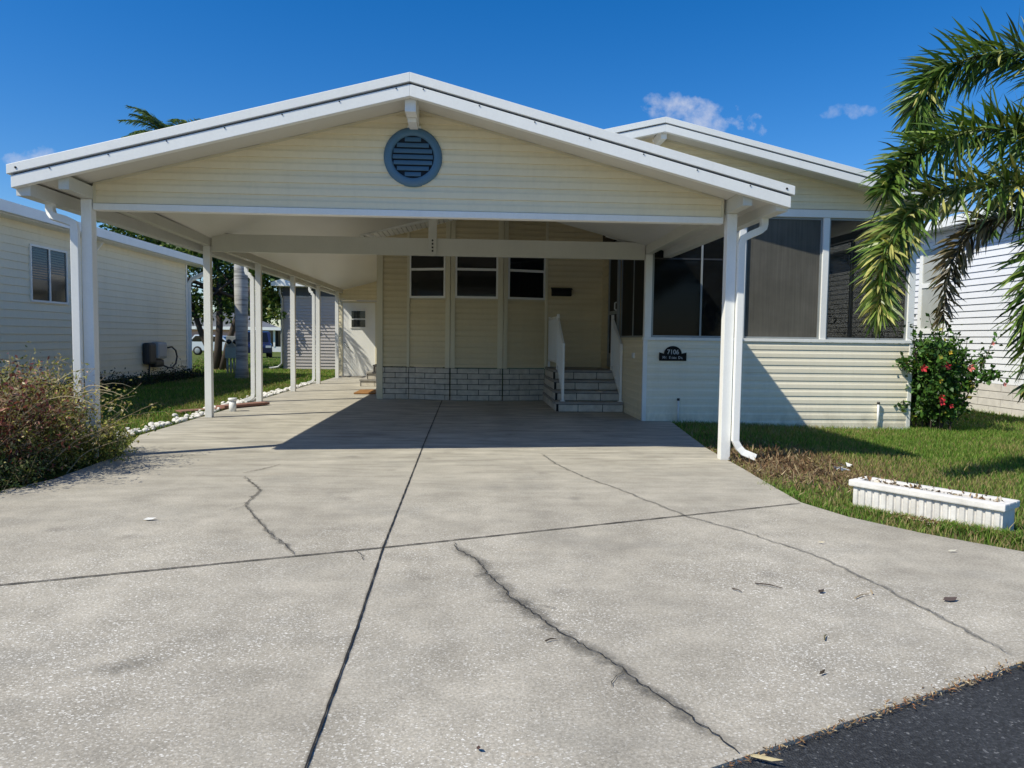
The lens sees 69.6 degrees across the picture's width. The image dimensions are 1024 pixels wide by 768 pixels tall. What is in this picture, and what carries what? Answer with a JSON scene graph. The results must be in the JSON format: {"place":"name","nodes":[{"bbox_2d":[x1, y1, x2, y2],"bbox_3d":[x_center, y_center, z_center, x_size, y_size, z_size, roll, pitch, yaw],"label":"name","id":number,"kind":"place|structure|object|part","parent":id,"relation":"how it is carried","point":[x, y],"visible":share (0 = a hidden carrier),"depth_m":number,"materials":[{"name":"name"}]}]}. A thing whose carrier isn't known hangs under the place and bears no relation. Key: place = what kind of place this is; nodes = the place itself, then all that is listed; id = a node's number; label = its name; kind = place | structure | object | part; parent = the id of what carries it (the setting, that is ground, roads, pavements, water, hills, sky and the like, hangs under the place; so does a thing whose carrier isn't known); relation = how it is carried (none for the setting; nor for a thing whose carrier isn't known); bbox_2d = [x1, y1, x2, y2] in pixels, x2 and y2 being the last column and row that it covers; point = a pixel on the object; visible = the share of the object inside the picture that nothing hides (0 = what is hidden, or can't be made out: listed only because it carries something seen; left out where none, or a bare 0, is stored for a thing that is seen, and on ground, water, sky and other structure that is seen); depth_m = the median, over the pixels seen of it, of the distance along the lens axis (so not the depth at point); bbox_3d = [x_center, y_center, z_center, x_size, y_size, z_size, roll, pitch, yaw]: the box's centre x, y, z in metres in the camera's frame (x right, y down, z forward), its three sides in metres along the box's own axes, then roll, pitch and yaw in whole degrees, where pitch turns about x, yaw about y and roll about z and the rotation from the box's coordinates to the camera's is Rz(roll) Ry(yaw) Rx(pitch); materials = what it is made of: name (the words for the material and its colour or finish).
{"place":"outdoors","nodes":[
{"label":"outdoors","id":0,"kind":"place"},
{"bbox_2d":[192,312,283,351],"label":"house","id":1,"kind":"structure","parent":0,"point":[275,332],"depth_m":78.23,"materials":[{"name":"white paint"}]},
{"bbox_2d":[0,377,1023,767],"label":"driveway","id":2,"kind":"structure","parent":0,"point":[334,573],"depth_m":3.38,"materials":[{"name":"concrete"}]},
{"bbox_2d":[228,398,236,411],"bbox_3d":[-4.390,0.335,11.565,0.136,0.230,0.133,1,4,-3],"label":"pipe stub","id":3,"kind":"object","parent":2,"relation":"on","point":[232,404],"visible":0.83,"depth_m":11.52,"materials":[{"name":"white plastic"}]},
{"bbox_2d":[216,401,269,407],"bbox_3d":[-4.493,0.347,12.312,0.220,0.040,0.920,3,4,30],"label":"wooden board","id":4,"kind":"object","parent":2,"relation":"on","point":[245,404],"visible":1,"depth_m":12.30,"materials":[{"name":"brown wood"}]},
{"bbox_2d":[339,281,376,376],"bbox_3d":[-4.220,-1.873,23.679,2.180,3.096,4.100,1,4,-3],"label":"storage room","id":5,"kind":"object","parent":2,"relation":"on","point":[357,338],"visible":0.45,"depth_m":21.74,"materials":[{"name":"beige"}]},
{"bbox_2d":[342,303,374,375],"bbox_3d":[-4.525,-1.313,21.746,0.960,2.158,0.109,1,4,-3],"label":"door","id":6,"kind":"structure","parent":5,"relation":"in","point":[358,319],"depth_m":21.76,"materials":[{"name":"white paint"}]},
{"bbox_2d":[354,389,375,393],"bbox_3d":[-3.027,0.166,15.796,0.580,0.026,1.000,1,4,-3],"label":"door mat","id":7,"kind":"object","parent":2,"relation":"on","point":[367,391],"depth_m":15.64,"materials":[{"name":"orange fabric"}]},
{"bbox_2d":[359,364,376,385],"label":"side steps","id":8,"kind":"structure","parent":2,"relation":"on","point":[369,379],"depth_m":17.74,"materials":[{"name":"white concrete"}]},
{"bbox_2d":[6,72,794,460],"bbox_3d":[-1.355,-1.474,14.396,7.053,3.570,15.574,1,4,-3],"label":"carport","id":9,"kind":"object","parent":2,"relation":"on","point":[306,190],"visible":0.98,"depth_m":7.12,"materials":[{"name":"white paint"}]},
{"bbox_2d":[543,314,622,411],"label":"entry steps","id":10,"kind":"structure","parent":2,"relation":"on","point":[582,389],"depth_m":12.72,"materials":[{"name":"white paint"}]},
{"bbox_2d":[943,597,956,600],"bbox_3d":[2.048,1.002,3.439,0.075,0.012,0.036,1,4,-3],"label":"fallen leaf","id":11,"kind":"object","parent":2,"relation":"on","point":[950,598],"visible":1,"depth_m":3.44,"materials":[{"name":"plant"}]},
{"bbox_2d":[0,351,1023,551],"bbox_3d":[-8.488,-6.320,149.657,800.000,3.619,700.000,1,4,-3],"label":"ground","id":12,"kind":"structure","parent":0,"point":[59,473],"depth_m":7.96,"materials":[{"name":"green plant"}]},
{"bbox_2d":[0,431,63,492],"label":"shrub","id":13,"kind":"object","parent":12,"relation":"on","point":[15,475],"visible":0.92,"depth_m":5.77,"materials":[{"name":"green plant"}]},
{"bbox_2d":[0,353,92,482],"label":"dry shrub","id":14,"kind":"object","parent":12,"relation":"on","point":[3,424],"visible":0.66,"depth_m":6.06,"materials":[{"name":"brown plant"}]},
{"bbox_2d":[31,410,148,472],"bbox_3d":[-4.093,0.505,7.053,0.960,0.544,1.479,0,4,-18],"label":"shrub","id":15,"kind":"object","parent":12,"relation":"on","point":[106,453],"visible":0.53,"depth_m":6.89,"materials":[{"name":"green plant"}]},
{"bbox_2d":[0,341,180,477],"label":"dry shrub","id":16,"kind":"object","parent":12,"relation":"on","point":[72,415],"visible":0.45,"depth_m":6.46,"materials":[{"name":"brown plant"}]},
{"bbox_2d":[0,359,204,400],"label":"ground cover","id":17,"kind":"object","parent":12,"relation":"on","point":[162,377],"visible":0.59,"depth_m":17.40,"materials":[{"name":"green plant"}]},
{"bbox_2d":[0,199,212,388],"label":"house","id":18,"kind":"structure","parent":12,"relation":"on","point":[144,294],"depth_m":15.60,"materials":[{"name":"grey plastic"}]},
{"bbox_2d":[28,243,68,304],"bbox_3d":[-8.773,-2.056,13.942,0.055,1.045,1.230,1,4,-3],"label":"window","id":19,"kind":"structure","parent":18,"relation":"in","point":[48,267],"depth_m":13.90,"materials":[{"name":"grey glass"}]},
{"bbox_2d":[143,342,177,375],"bbox_3d":[-8.957,-0.570,18.847,0.225,1.022,1.801,1,4,-3],"label":"hose reel","id":20,"kind":"object","parent":18,"relation":"attached to","point":[154,354],"visible":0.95,"depth_m":18.36,"materials":[{"name":"grey plastic"}]},
{"bbox_2d":[118,105,200,137],"bbox_3d":[-14.327,-6.157,31.349,4.163,10.745,3.965,2,4,18],"label":"palm tree","id":21,"kind":"object","parent":12,"relation":"on","point":[147,117],"visible":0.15,"depth_m":30.43,"materials":[{"name":"green plant"}]},
{"bbox_2d":[40,368,334,439],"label":"lawn grass","id":22,"kind":"structure","parent":12,"relation":"on","point":[165,394],"depth_m":14.78,"materials":[{"name":"green plant"}]},
{"bbox_2d":[96,221,286,369],"bbox_3d":[-11.117,-3.500,27.638,8.084,5.934,5.989,1,4,-3],"label":"broadleaf tree","id":23,"kind":"object","parent":12,"relation":"on","point":[220,285],"visible":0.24,"depth_m":26.02,"materials":[{"name":"green plant"}]},
{"bbox_2d":[176,407,226,412],"bbox_3d":[-4.929,0.410,11.689,0.200,0.030,0.760,4,5,39],"label":"wooden board","id":24,"kind":"object","parent":12,"relation":"on","point":[189,410],"visible":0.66,"depth_m":11.56,"materials":[{"name":"brown wood"}]},
{"bbox_2d":[192,335,225,354],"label":"parked car","id":25,"kind":"object","parent":12,"relation":"on","point":[197,346],"visible":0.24,"depth_m":53.95,"materials":[{"name":"white paint"}]},
{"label":"side window","id":26,"kind":"part","parent":25,"relation":"part of","materials":[{"name":"black glass"}]},
{"bbox_2d":[225,336,235,373],"bbox_3d":[-8.742,-0.875,22.992,0.410,1.240,0.285,1,4,-3],"label":"meter pedestal","id":27,"kind":"object","parent":12,"relation":"on","point":[230,350],"visible":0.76,"depth_m":22.93,"materials":[{"name":"grey metal"}]},
{"bbox_2d":[234,264,249,378],"bbox_3d":[-7.526,-2.883,20.461,2.610,5.612,2.518,1,4,-3],"label":"palm tree","id":28,"kind":"object","parent":12,"relation":"on","point":[241,305],"visible":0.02,"depth_m":20.41,"materials":[{"name":"grey plant"}]},
{"bbox_2d":[224,286,278,324],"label":"broadleaf tree","id":29,"kind":"object","parent":12,"relation":"on","point":[265,319],"visible":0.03,"depth_m":89.16,"materials":[{"name":"green plant"}]},
{"bbox_2d":[248,331,271,357],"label":"parked car","id":30,"kind":"object","parent":12,"relation":"on","point":[266,343],"visible":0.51,"depth_m":46.53,"materials":[{"name":"blue paint"}]},
{"bbox_2d":[188,357,334,381],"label":"lawn grass","id":31,"kind":"structure","parent":12,"relation":"on","point":[268,361],"depth_m":26.14,"materials":[{"name":"green plant"}]},
{"bbox_2d":[269,279,442,368],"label":"house","id":32,"kind":"structure","parent":12,"relation":"on","point":[304,327],"depth_m":26.54,"materials":[{"name":"grey"}]},
{"bbox_2d":[360,117,967,429],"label":"house","id":33,"kind":"structure","parent":12,"relation":"on","point":[458,318],"depth_m":11.12,"materials":[{"name":"white paint"}]},
{"bbox_2d":[410,256,445,297],"bbox_3d":[-1.610,-2.158,14.050,0.728,1.030,0.045,2,4,14],"label":"window","id":34,"kind":"structure","parent":33,"relation":"in","point":[427,273],"depth_m":14.06,"materials":[{"name":"black glass"}]},
{"bbox_2d":[455,257,497,298],"bbox_3d":[-0.667,-2.140,13.966,0.810,1.030,0.045,1,4,-3],"label":"window","id":35,"kind":"structure","parent":33,"relation":"in","point":[475,277],"depth_m":13.97,"materials":[{"name":"black glass"}]},
{"bbox_2d":[508,258,545,299],"bbox_3d":[0.285,-2.139,14.146,0.762,1.030,0.045,0,4,-18],"label":"window","id":36,"kind":"structure","parent":33,"relation":"in","point":[526,276],"depth_m":14.15,"materials":[{"name":"black glass"}]},
{"bbox_2d":[551,287,572,295],"bbox_3d":[0.959,-1.783,14.235,0.410,0.166,0.141,1,4,-3],"label":"wall mailbox","id":37,"kind":"object","parent":33,"relation":"attached to","point":[561,291],"depth_m":14.20,"materials":[{"name":"black paint"}]},
{"bbox_2d":[607,240,620,366],"bbox_3d":[1.819,-1.427,13.321,0.097,2.250,0.880,1,4,-3],"label":"screen door","id":38,"kind":"structure","parent":33,"relation":"in","point":[614,265],"depth_m":13.34,"materials":[{"name":"grey metal"}]},
{"bbox_2d":[659,346,686,360],"bbox_3d":[2.386,-0.454,10.917,0.410,0.219,0.025,1,4,-3],"label":"address plaque","id":39,"kind":"object","parent":33,"relation":"attached to","point":[672,353],"visible":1,"depth_m":10.91,"materials":[{"name":"black paint"}]},
{"bbox_2d":[677,398,679,422],"bbox_3d":[2.471,0.409,10.953,0.042,0.395,0.040,1,4,-3],"label":"vent pipe","id":40,"kind":"object","parent":12,"relation":"on","point":[678,399],"visible":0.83,"depth_m":10.94,"materials":[{"name":"white plastic"}]},
{"bbox_2d":[691,426,989,497],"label":"straw mulch","id":41,"kind":"object","parent":12,"relation":"on","point":[824,471],"visible":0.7,"depth_m":7.16,"materials":[{"name":"brown plant"}]},
{"bbox_2d":[834,462,851,469],"bbox_3d":[3.146,0.785,7.042,0.196,0.075,0.150,0,4,-15],"label":"plastic scrap","id":42,"kind":"object","parent":41,"relation":"on","point":[847,464],"visible":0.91,"depth_m":7.03,"materials":[{"name":"white plastic"}]},
{"bbox_2d":[670,420,1023,550],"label":"lawn grass","id":43,"kind":"structure","parent":12,"relation":"on","point":[893,456],"depth_m":8.23,"materials":[{"name":"green plant"}]},
{"bbox_2d":[887,513,1023,537],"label":"lawn litter","id":44,"kind":"object","parent":43,"relation":"on","point":[923,519],"visible":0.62,"depth_m":5.00,"materials":[{"name":"brown plant"}]},
{"bbox_2d":[825,308,922,348],"bbox_3d":[6.400,-0.395,13.409,2.339,1.954,2.258,2,4,17],"label":"leafy shrub","id":45,"kind":"object","parent":12,"relation":"on","point":[843,335],"visible":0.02,"depth_m":13.33,"materials":[{"name":"green plant"}]},
{"bbox_2d":[876,402,879,429],"bbox_3d":[5.535,0.483,11.131,0.042,0.425,0.040,1,4,-3],"label":"vent pipe","id":46,"kind":"object","parent":12,"relation":"on","point":[878,407],"visible":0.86,"depth_m":11.12,"materials":[{"name":"white plastic"}]},
{"bbox_2d":[823,201,1023,416],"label":"house","id":47,"kind":"structure","parent":12,"relation":"on","point":[979,314],"depth_m":14.74,"materials":[{"name":"white plastic"}]},
{"bbox_2d":[917,242,948,333],"bbox_3d":[9.096,-2.059,15.915,0.038,1.940,0.950,1,4,-3],"label":"window","id":48,"kind":"structure","parent":47,"relation":"in","point":[925,295],"depth_m":16.09,"materials":[{"name":"white paint"}]},
{"bbox_2d":[849,475,1019,531],"bbox_3d":[2.913,0.836,5.150,0.280,0.281,1.033,-2,4,-37],"label":"planter trough","id":49,"kind":"object","parent":12,"relation":"on","point":[930,502],"visible":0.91,"depth_m":5.03,"materials":[{"name":"paint"}]},
{"bbox_2d":[847,7,1023,403],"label":"foxtail palm","id":50,"kind":"object","parent":12,"relation":"on","point":[904,222],"visible":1,"depth_m":6.66,"materials":[{"name":"green plant"}]},
{"bbox_2d":[892,313,1010,430],"bbox_3d":[6.481,-0.192,11.198,1.556,1.781,1.630,1,4,-3],"label":"hibiscus bush","id":51,"kind":"object","parent":12,"relation":"on","point":[941,370],"visible":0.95,"depth_m":10.93,"materials":[{"name":"green plant"}]},
{"bbox_2d":[0,0,1023,326],"label":"sky","id":52,"kind":"structure","parent":0,"point":[808,77],"materials":[{"name":"blue"}]},
{"bbox_2d":[732,666,1023,767],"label":"road","id":53,"kind":"structure","parent":0,"point":[979,724],"depth_m":2.26,"materials":[{"name":"black asphalt"}]},
{"bbox_2d":[748,754,780,760],"bbox_3d":[0.721,1.067,2.104,0.105,0.012,0.008,2,4,26],"label":"fallen leaf","id":54,"kind":"object","parent":53,"relation":"on","point":[764,757],"visible":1,"depth_m":2.10,"materials":[{"name":"beige plant"}]},
{"bbox_2d":[721,659,1023,767],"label":"road edge litter","id":55,"kind":"object","parent":53,"relation":"on","point":[908,699],"visible":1,"depth_m":2.42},
{"bbox_2d":[910,408,1023,429],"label":"lawn grass","id":56,"kind":"structure","parent":0,"point":[974,421],"depth_m":12.51,"materials":[{"name":"green plant"}]}
]}

